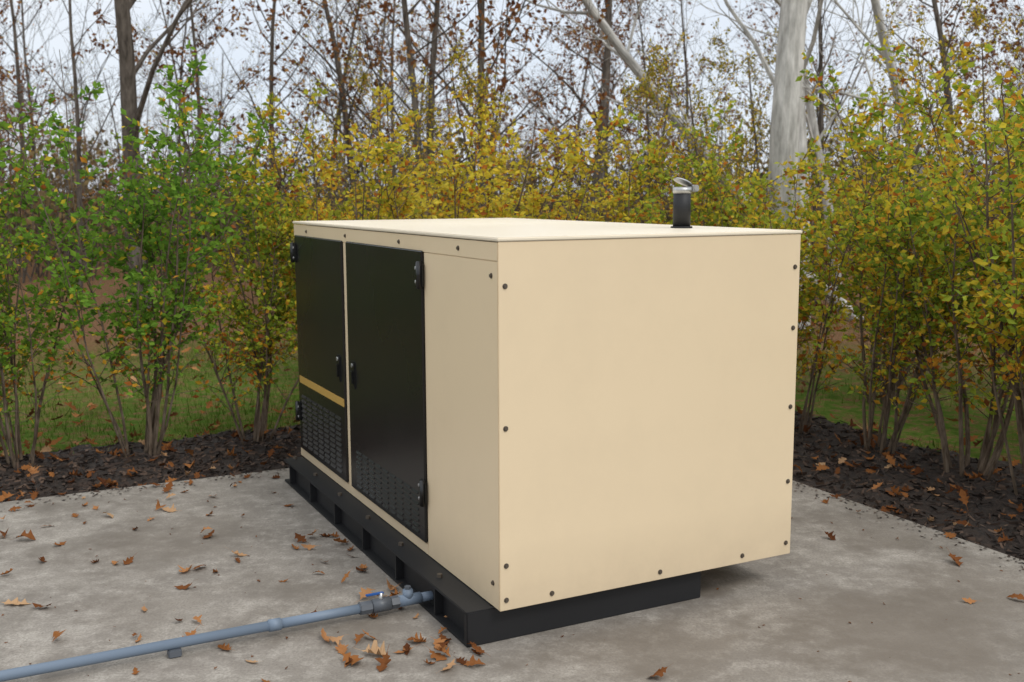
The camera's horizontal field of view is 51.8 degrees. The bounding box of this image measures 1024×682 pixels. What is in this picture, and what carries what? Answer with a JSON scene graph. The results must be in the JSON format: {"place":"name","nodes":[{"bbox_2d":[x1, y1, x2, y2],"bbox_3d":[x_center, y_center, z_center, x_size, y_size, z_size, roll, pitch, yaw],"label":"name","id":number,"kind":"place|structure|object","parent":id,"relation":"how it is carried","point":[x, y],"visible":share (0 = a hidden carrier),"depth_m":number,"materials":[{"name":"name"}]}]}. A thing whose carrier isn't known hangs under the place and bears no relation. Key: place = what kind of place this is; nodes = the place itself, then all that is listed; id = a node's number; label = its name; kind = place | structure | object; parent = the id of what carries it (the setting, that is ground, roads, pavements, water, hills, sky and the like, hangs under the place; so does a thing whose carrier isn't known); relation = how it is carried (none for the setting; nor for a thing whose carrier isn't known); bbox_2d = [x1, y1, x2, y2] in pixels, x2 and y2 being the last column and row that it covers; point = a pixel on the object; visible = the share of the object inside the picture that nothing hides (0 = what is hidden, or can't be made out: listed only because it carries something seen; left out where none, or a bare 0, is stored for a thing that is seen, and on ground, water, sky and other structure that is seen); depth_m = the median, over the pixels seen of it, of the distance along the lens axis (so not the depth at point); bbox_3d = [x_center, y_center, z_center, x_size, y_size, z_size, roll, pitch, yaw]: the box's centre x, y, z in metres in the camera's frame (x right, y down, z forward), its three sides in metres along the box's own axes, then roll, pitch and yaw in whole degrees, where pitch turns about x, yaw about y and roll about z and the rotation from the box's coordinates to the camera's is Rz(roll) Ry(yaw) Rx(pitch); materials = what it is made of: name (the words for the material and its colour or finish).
{"place":"outdoors","nodes":[
{"label":"outdoors","id":0,"kind":"place"},
{"bbox_2d":[0,196,1023,463],"bbox_3d":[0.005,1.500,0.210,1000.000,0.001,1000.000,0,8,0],"label":"ground","id":1,"kind":"structure","parent":0,"point":[920,426],"depth_m":8.12,"materials":[{"name":"green plant"}]},
{"bbox_2d":[0,35,23,144],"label":"bare tree","id":2,"kind":"object","parent":1,"relation":"on","point":[4,114],"visible":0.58,"depth_m":19.93,"materials":[{"name":"brown plant"}]},
{"bbox_2d":[0,0,163,267],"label":"russet oak tree","id":3,"kind":"object","parent":1,"relation":"on","point":[5,8],"visible":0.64,"depth_m":18.84,"materials":[{"name":"brown plant"}]},
{"bbox_2d":[31,34,173,293],"bbox_3d":[-6.072,-2.709,16.411,2.056,4.090,2.305,1,10,24],"label":"bare tree","id":4,"kind":"object","parent":1,"relation":"on","point":[118,152],"visible":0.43,"depth_m":16.13,"materials":[{"name":"brown plant"}]},
{"bbox_2d":[0,0,280,292],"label":"bare tree","id":5,"kind":"object","parent":1,"relation":"on","point":[78,147],"visible":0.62,"depth_m":14.66,"materials":[{"name":"brown plant"}]},
{"bbox_2d":[114,0,245,317],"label":"dark trunk tree","id":6,"kind":"object","parent":1,"relation":"on","point":[128,69],"visible":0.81,"depth_m":12.35,"materials":[{"name":"brown plant"}]},
{"bbox_2d":[86,0,299,296],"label":"bare tree","id":7,"kind":"object","parent":1,"relation":"on","point":[220,103],"visible":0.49,"depth_m":13.97,"materials":[{"name":"brown plant"}]},
{"bbox_2d":[72,0,363,300],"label":"russet oak tree","id":8,"kind":"object","parent":1,"relation":"on","point":[178,53],"visible":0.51,"depth_m":14.27,"materials":[{"name":"brown plant"}]},
{"bbox_2d":[112,0,409,286],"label":"bare tree","id":9,"kind":"object","parent":1,"relation":"on","point":[271,71],"visible":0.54,"depth_m":16.23,"materials":[{"name":"brown plant"}]},
{"bbox_2d":[216,0,407,219],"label":"dark trunk tree","id":10,"kind":"object","parent":1,"relation":"on","point":[346,130],"visible":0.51,"depth_m":15.50,"materials":[{"name":"brown plant"}]},
{"bbox_2d":[241,121,386,336],"bbox_3d":[-1.541,-0.700,8.413,1.061,2.125,1.453,-4,9,-26],"label":"hedge shrub","id":11,"kind":"object","parent":1,"relation":"on","point":[320,206],"visible":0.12,"depth_m":8.29,"materials":[{"name":"yellow plant"}]},
{"bbox_2d":[240,0,428,206],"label":"bare tree","id":12,"kind":"object","parent":1,"relation":"on","point":[344,73],"visible":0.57,"depth_m":15.53,"materials":[{"name":"brown plant"}]},
{"bbox_2d":[285,38,435,220],"bbox_3d":[-2.178,-2.189,14.330,2.442,3.662,1.378,2,8,18],"label":"ochre tree","id":13,"kind":"object","parent":1,"relation":"on","point":[364,77],"visible":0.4,"depth_m":14.09,"materials":[{"name":"yellow plant"}]},
{"bbox_2d":[296,63,463,219],"bbox_3d":[-1.054,-0.892,8.564,1.738,2.607,0.981,-3,8,-17],"label":"ochre tree","id":14,"kind":"object","parent":1,"relation":"on","point":[424,121],"visible":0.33,"depth_m":8.33,"materials":[{"name":"yellow plant"}]},
{"bbox_2d":[239,0,608,218],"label":"russet oak tree","id":15,"kind":"object","parent":1,"relation":"on","point":[411,52],"visible":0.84,"depth_m":11.36,"materials":[{"name":"brown plant"}]},
{"bbox_2d":[238,0,613,214],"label":"russet oak tree","id":16,"kind":"object","parent":1,"relation":"on","point":[437,52],"visible":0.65,"depth_m":14.43,"materials":[{"name":"brown plant"}]},
{"bbox_2d":[401,30,566,219],"bbox_3d":[-0.396,-1.118,9.118,1.947,2.920,1.099,6,10,39],"label":"ochre tree","id":17,"kind":"object","parent":1,"relation":"on","point":[481,92],"visible":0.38,"depth_m":8.87,"materials":[{"name":"yellow plant"}]},
{"bbox_2d":[370,0,647,207],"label":"russet oak tree","id":18,"kind":"object","parent":1,"relation":"on","point":[482,19],"visible":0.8,"depth_m":11.91,"materials":[{"name":"brown plant"}]},
{"bbox_2d":[0,71,1020,282],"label":"distant thicket","id":19,"kind":"object","parent":1,"relation":"on","point":[48,201],"visible":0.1,"depth_m":21.34,"materials":[{"name":"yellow plant"}]},
{"bbox_2d":[0,322,1022,457],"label":"grass","id":20,"kind":"structure","parent":1,"relation":"on","point":[141,432],"depth_m":7.52,"materials":[{"name":"green plant"}]},
{"bbox_2d":[0,468,1023,681],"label":"concrete pad","id":21,"kind":"object","parent":1,"relation":"on","point":[929,624],"depth_m":3.73,"materials":[{"name":"grey concrete"}]},
{"bbox_2d":[0,585,432,681],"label":"gas supply pipe","id":22,"kind":"object","parent":21,"relation":"on","point":[174,646],"visible":0.98,"depth_m":3.40,"materials":[{"name":"grey metal"}]},
{"bbox_2d":[0,297,1023,681],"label":"fallen leaves","id":23,"kind":"object","parent":21,"relation":"on","point":[374,649],"visible":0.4,"depth_m":5.11,"materials":[{"name":"brown plant"}]},
{"bbox_2d":[284,178,801,647],"bbox_3d":[-0.072,0.063,4.582,1.310,1.510,2.340,-4,9,-27],"label":"standby generator","id":24,"kind":"object","parent":21,"relation":"on","point":[513,427],"visible":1,"depth_m":3.64,"materials":[{"name":"beige metal"}]},
{"bbox_2d":[294,235,348,482],"bbox_3d":[-0.911,0.055,5.003,0.012,1.087,0.752,-4,9,-27],"label":"door far","id":25,"kind":"structure","parent":24,"relation":"in","point":[319,270],"depth_m":4.93,"materials":[{"name":"black metal"}]},
{"bbox_2d":[345,241,427,542],"bbox_3d":[-0.515,0.162,4.231,0.012,1.087,0.867,-4,9,-27],"label":"door panel","id":26,"kind":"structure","parent":24,"relation":"in","point":[386,316],"depth_m":4.16,"materials":[{"name":"black metal"}]},
{"bbox_2d":[0,411,1023,570],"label":"mulch bed","id":27,"kind":"object","parent":1,"relation":"on","point":[988,503],"visible":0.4,"depth_m":5.57,"materials":[{"name":"brown soil"}]},
{"bbox_2d":[0,118,104,467],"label":"hedge shrub","id":28,"kind":"object","parent":27,"relation":"on","point":[8,321],"visible":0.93,"depth_m":5.63,"materials":[{"name":"green plant"}]},
{"bbox_2d":[0,39,281,456],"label":"hedge shrub","id":29,"kind":"object","parent":27,"relation":"on","point":[150,239],"visible":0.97,"depth_m":5.72,"materials":[{"name":"green plant"}]},
{"bbox_2d":[111,132,316,444],"bbox_3d":[-1.559,-0.268,6.213,1.769,1.868,1.083,5,8,19],"label":"hedge shrub","id":30,"kind":"object","parent":27,"relation":"on","point":[268,300],"visible":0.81,"depth_m":6.18,"materials":[{"name":"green plant"}]},
{"bbox_2d":[228,78,409,372],"bbox_3d":[-1.148,-0.422,6.426,0.996,2.123,1.549,-7,9,-37],"label":"hedge shrub","id":31,"kind":"object","parent":27,"relation":"on","point":[298,183],"visible":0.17,"depth_m":6.09,"materials":[{"name":"yellow plant"}]},
{"bbox_2d":[305,71,595,219],"bbox_3d":[-0.363,-0.525,6.707,1.755,2.241,1.450,-3,10,-18],"label":"hedge shrub","id":32,"kind":"object","parent":27,"relation":"on","point":[407,206],"visible":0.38,"depth_m":6.36,"materials":[{"name":"yellow plant"}]},
{"bbox_2d":[368,100,548,218],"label":"hedge shrub","id":33,"kind":"object","parent":27,"relation":"on","point":[489,152],"visible":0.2,"depth_m":8.35,"materials":[{"name":"yellow plant"}]},
{"bbox_2d":[440,100,631,220],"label":"hedge shrub","id":34,"kind":"object","parent":27,"relation":"on","point":[576,159],"visible":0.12,"depth_m":6.45,"materials":[{"name":"yellow plant"}]},
{"bbox_2d":[537,134,681,223],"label":"hedge shrub","id":35,"kind":"object","parent":27,"relation":"on","point":[580,196],"visible":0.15,"depth_m":7.21,"materials":[{"name":"yellow plant"}]},
{"bbox_2d":[573,114,738,225],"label":"hedge shrub","id":36,"kind":"object","parent":27,"relation":"on","point":[652,177],"visible":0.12,"depth_m":7.48,"materials":[{"name":"yellow plant"}]},
{"bbox_2d":[589,99,753,226],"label":"hedge shrub","id":37,"kind":"object","parent":27,"relation":"on","point":[660,217],"visible":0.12,"depth_m":7.07,"materials":[{"name":"yellow plant"}]},
{"bbox_2d":[650,121,852,348],"bbox_3d":[1.639,-0.505,7.188,1.344,2.066,1.222,-1,6,13],"label":"hedge shrub","id":38,"kind":"object","parent":27,"relation":"on","point":[711,204],"visible":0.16,"depth_m":7.04,"materials":[{"name":"yellow plant"}]},
{"bbox_2d":[719,82,929,433],"bbox_3d":[1.721,-0.391,6.225,1.046,2.097,1.481,0,8,3],"label":"hedge shrub","id":39,"kind":"object","parent":27,"relation":"on","point":[807,292],"visible":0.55,"depth_m":6.24,"materials":[{"name":"yellow plant"}]},
{"bbox_2d":[795,50,1023,479],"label":"hedge shrub","id":40,"kind":"object","parent":27,"relation":"on","point":[912,215],"visible":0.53,"depth_m":5.55,"materials":[{"name":"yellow plant"}]},
{"bbox_2d":[812,78,1014,403],"bbox_3d":[2.954,-0.729,7.549,1.725,2.403,1.219,-4,9,-24],"label":"hedge shrub","id":41,"kind":"object","parent":27,"relation":"on","point":[947,122],"visible":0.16,"depth_m":7.45,"materials":[{"name":"yellow plant"}]},
{"bbox_2d":[812,106,1017,453],"bbox_3d":[2.339,-0.355,6.060,1.473,2.066,1.070,-10,13,-51],"label":"hedge shrub","id":42,"kind":"object","parent":27,"relation":"on","point":[875,303],"visible":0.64,"depth_m":5.83,"materials":[{"name":"yellow plant"}]},
{"bbox_2d":[864,38,1023,495],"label":"hedge shrub","id":43,"kind":"object","parent":27,"relation":"on","point":[1008,303],"visible":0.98,"depth_m":5.03,"materials":[{"name":"yellow plant"}]},
{"bbox_2d":[955,96,1023,377],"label":"hedge shrub","id":44,"kind":"object","parent":27,"relation":"on","point":[973,102],"visible":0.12,"depth_m":7.05,"materials":[{"name":"yellow plant"}]},
{"bbox_2d":[0,0,1023,257],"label":"distant trees","id":45,"kind":"object","parent":1,"relation":"on","point":[390,78],"visible":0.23,"depth_m":31.78,"materials":[{"name":"brown plant"}]},
{"bbox_2d":[470,0,652,219],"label":"dark trunk tree","id":46,"kind":"object","parent":1,"relation":"on","point":[605,71],"visible":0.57,"depth_m":14.85,"materials":[{"name":"brown plant"}]},
{"bbox_2d":[486,0,678,218],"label":"russet oak tree","id":47,"kind":"object","parent":1,"relation":"on","point":[583,87],"visible":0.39,"depth_m":19.69,"materials":[{"name":"brown plant"}]},
{"bbox_2d":[486,0,704,218],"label":"russet oak tree","id":48,"kind":"object","parent":1,"relation":"on","point":[580,67],"visible":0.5,"depth_m":17.96,"materials":[{"name":"brown plant"}]},
{"bbox_2d":[552,0,730,221],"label":"russet oak tree","id":49,"kind":"object","parent":1,"relation":"on","point":[621,37],"visible":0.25,"depth_m":16.82,"materials":[{"name":"brown plant"}]},
{"bbox_2d":[431,0,863,320],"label":"leaning tree","id":50,"kind":"object","parent":1,"relation":"on","point":[620,50],"visible":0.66,"depth_m":12.32,"materials":[{"name":"grey plant"}]},
{"bbox_2d":[560,27,763,223],"bbox_3d":[1.367,-1.183,9.192,2.016,3.024,1.138,4,9,27],"label":"ochre tree","id":51,"kind":"object","parent":1,"relation":"on","point":[661,67],"visible":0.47,"depth_m":9.14,"materials":[{"name":"yellow plant"}]},
{"bbox_2d":[604,0,759,221],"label":"bare tree","id":52,"kind":"object","parent":1,"relation":"on","point":[685,60],"visible":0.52,"depth_m":15.52,"materials":[{"name":"brown plant"}]},
{"bbox_2d":[629,44,796,227],"bbox_3d":[1.722,-1.097,9.085,1.079,2.867,1.912,8,11,44],"label":"ochre tree","id":53,"kind":"object","parent":1,"relation":"on","point":[669,101],"visible":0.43,"depth_m":8.91,"materials":[{"name":"yellow plant"}]},
{"bbox_2d":[715,0,822,330],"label":"pale trunk tree","id":54,"kind":"object","parent":1,"relation":"on","point":[803,130],"visible":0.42,"depth_m":11.32,"materials":[{"name":"grey plant"}]},
{"bbox_2d":[691,18,848,218],"bbox_3d":[3.429,-2.353,14.242,2.666,3.998,1.504,-5,9,-31],"label":"ochre tree","id":55,"kind":"object","parent":1,"relation":"on","point":[754,111],"visible":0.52,"depth_m":14.11,"materials":[{"name":"yellow plant"}]},
{"bbox_2d":[766,0,812,228],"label":"pale trunk tree","id":56,"kind":"object","parent":1,"relation":"on","point":[785,120],"visible":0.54,"depth_m":9.30,"materials":[{"name":"white plant"}]},
{"bbox_2d":[650,0,928,290],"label":"pale trunk tree","id":57,"kind":"object","parent":1,"relation":"on","point":[812,124],"visible":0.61,"depth_m":13.70,"materials":[{"name":"grey plant"}]},
{"bbox_2d":[695,0,966,324],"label":"leaning tree","id":58,"kind":"object","parent":1,"relation":"on","point":[876,7],"visible":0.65,"depth_m":11.05,"materials":[{"name":"grey plant"}]},
{"bbox_2d":[806,79,915,271],"bbox_3d":[4.782,-2.083,14.779,2.164,3.245,1.221,1,8,11],"label":"ochre tree","id":59,"kind":"object","parent":1,"relation":"on","point":[837,120],"visible":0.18,"depth_m":14.69,"materials":[{"name":"yellow plant"}]},
{"bbox_2d":[740,0,1009,303],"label":"bare tree","id":60,"kind":"object","parent":1,"relation":"on","point":[820,119],"visible":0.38,"depth_m":13.86,"materials":[{"name":"grey plant"}]},
{"bbox_2d":[827,23,959,214],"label":"shrub","id":61,"kind":"object","parent":1,"relation":"on","point":[887,109],"visible":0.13,"depth_m":18.87,"materials":[{"name":"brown plant"}]},
{"bbox_2d":[824,0,987,273],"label":"dark trunk tree","id":62,"kind":"object","parent":1,"relation":"on","point":[934,6],"visible":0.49,"depth_m":12.85,"materials":[{"name":"brown plant"}]},
{"bbox_2d":[830,0,995,367],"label":"ochre tree","id":63,"kind":"object","parent":1,"relation":"on","point":[977,18],"visible":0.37,"depth_m":8.26,"materials":[{"name":"yellow plant"}]},
{"bbox_2d":[864,0,1015,200],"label":"russet oak tree","id":64,"kind":"object","parent":1,"relation":"on","point":[970,73],"visible":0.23,"depth_m":18.26,"materials":[{"name":"brown plant"}]},
{"bbox_2d":[897,3,1023,361],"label":"ochre tree","id":65,"kind":"object","parent":1,"relation":"on","point":[1008,48],"visible":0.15,"depth_m":8.57,"materials":[{"name":"yellow plant"}]},
{"bbox_2d":[922,0,1023,216],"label":"russet oak tree","id":66,"kind":"object","parent":1,"relation":"on","point":[950,24],"visible":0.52,"depth_m":14.48,"materials":[{"name":"brown plant"}]},
{"bbox_2d":[925,0,1023,95],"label":"russet oak tree","id":67,"kind":"object","parent":1,"relation":"on","point":[1019,25],"visible":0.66,"depth_m":13.32,"materials":[{"name":"brown plant"}]},
{"bbox_2d":[960,0,1023,221],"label":"tree","id":68,"kind":"object","parent":1,"relation":"on","point":[1003,81],"visible":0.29,"depth_m":16.05,"materials":[{"name":"brown plant"}]},
{"bbox_2d":[962,94,1022,266],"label":"shrub","id":69,"kind":"object","parent":1,"relation":"on","point":[972,120],"visible":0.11,"depth_m":7.83,"materials":[{"name":"yellow plant"}]},
{"bbox_2d":[0,0,1023,196],"label":"sky","id":70,"kind":"structure","parent":0,"point":[57,41],"materials":[{"name":"white"}]}
]}

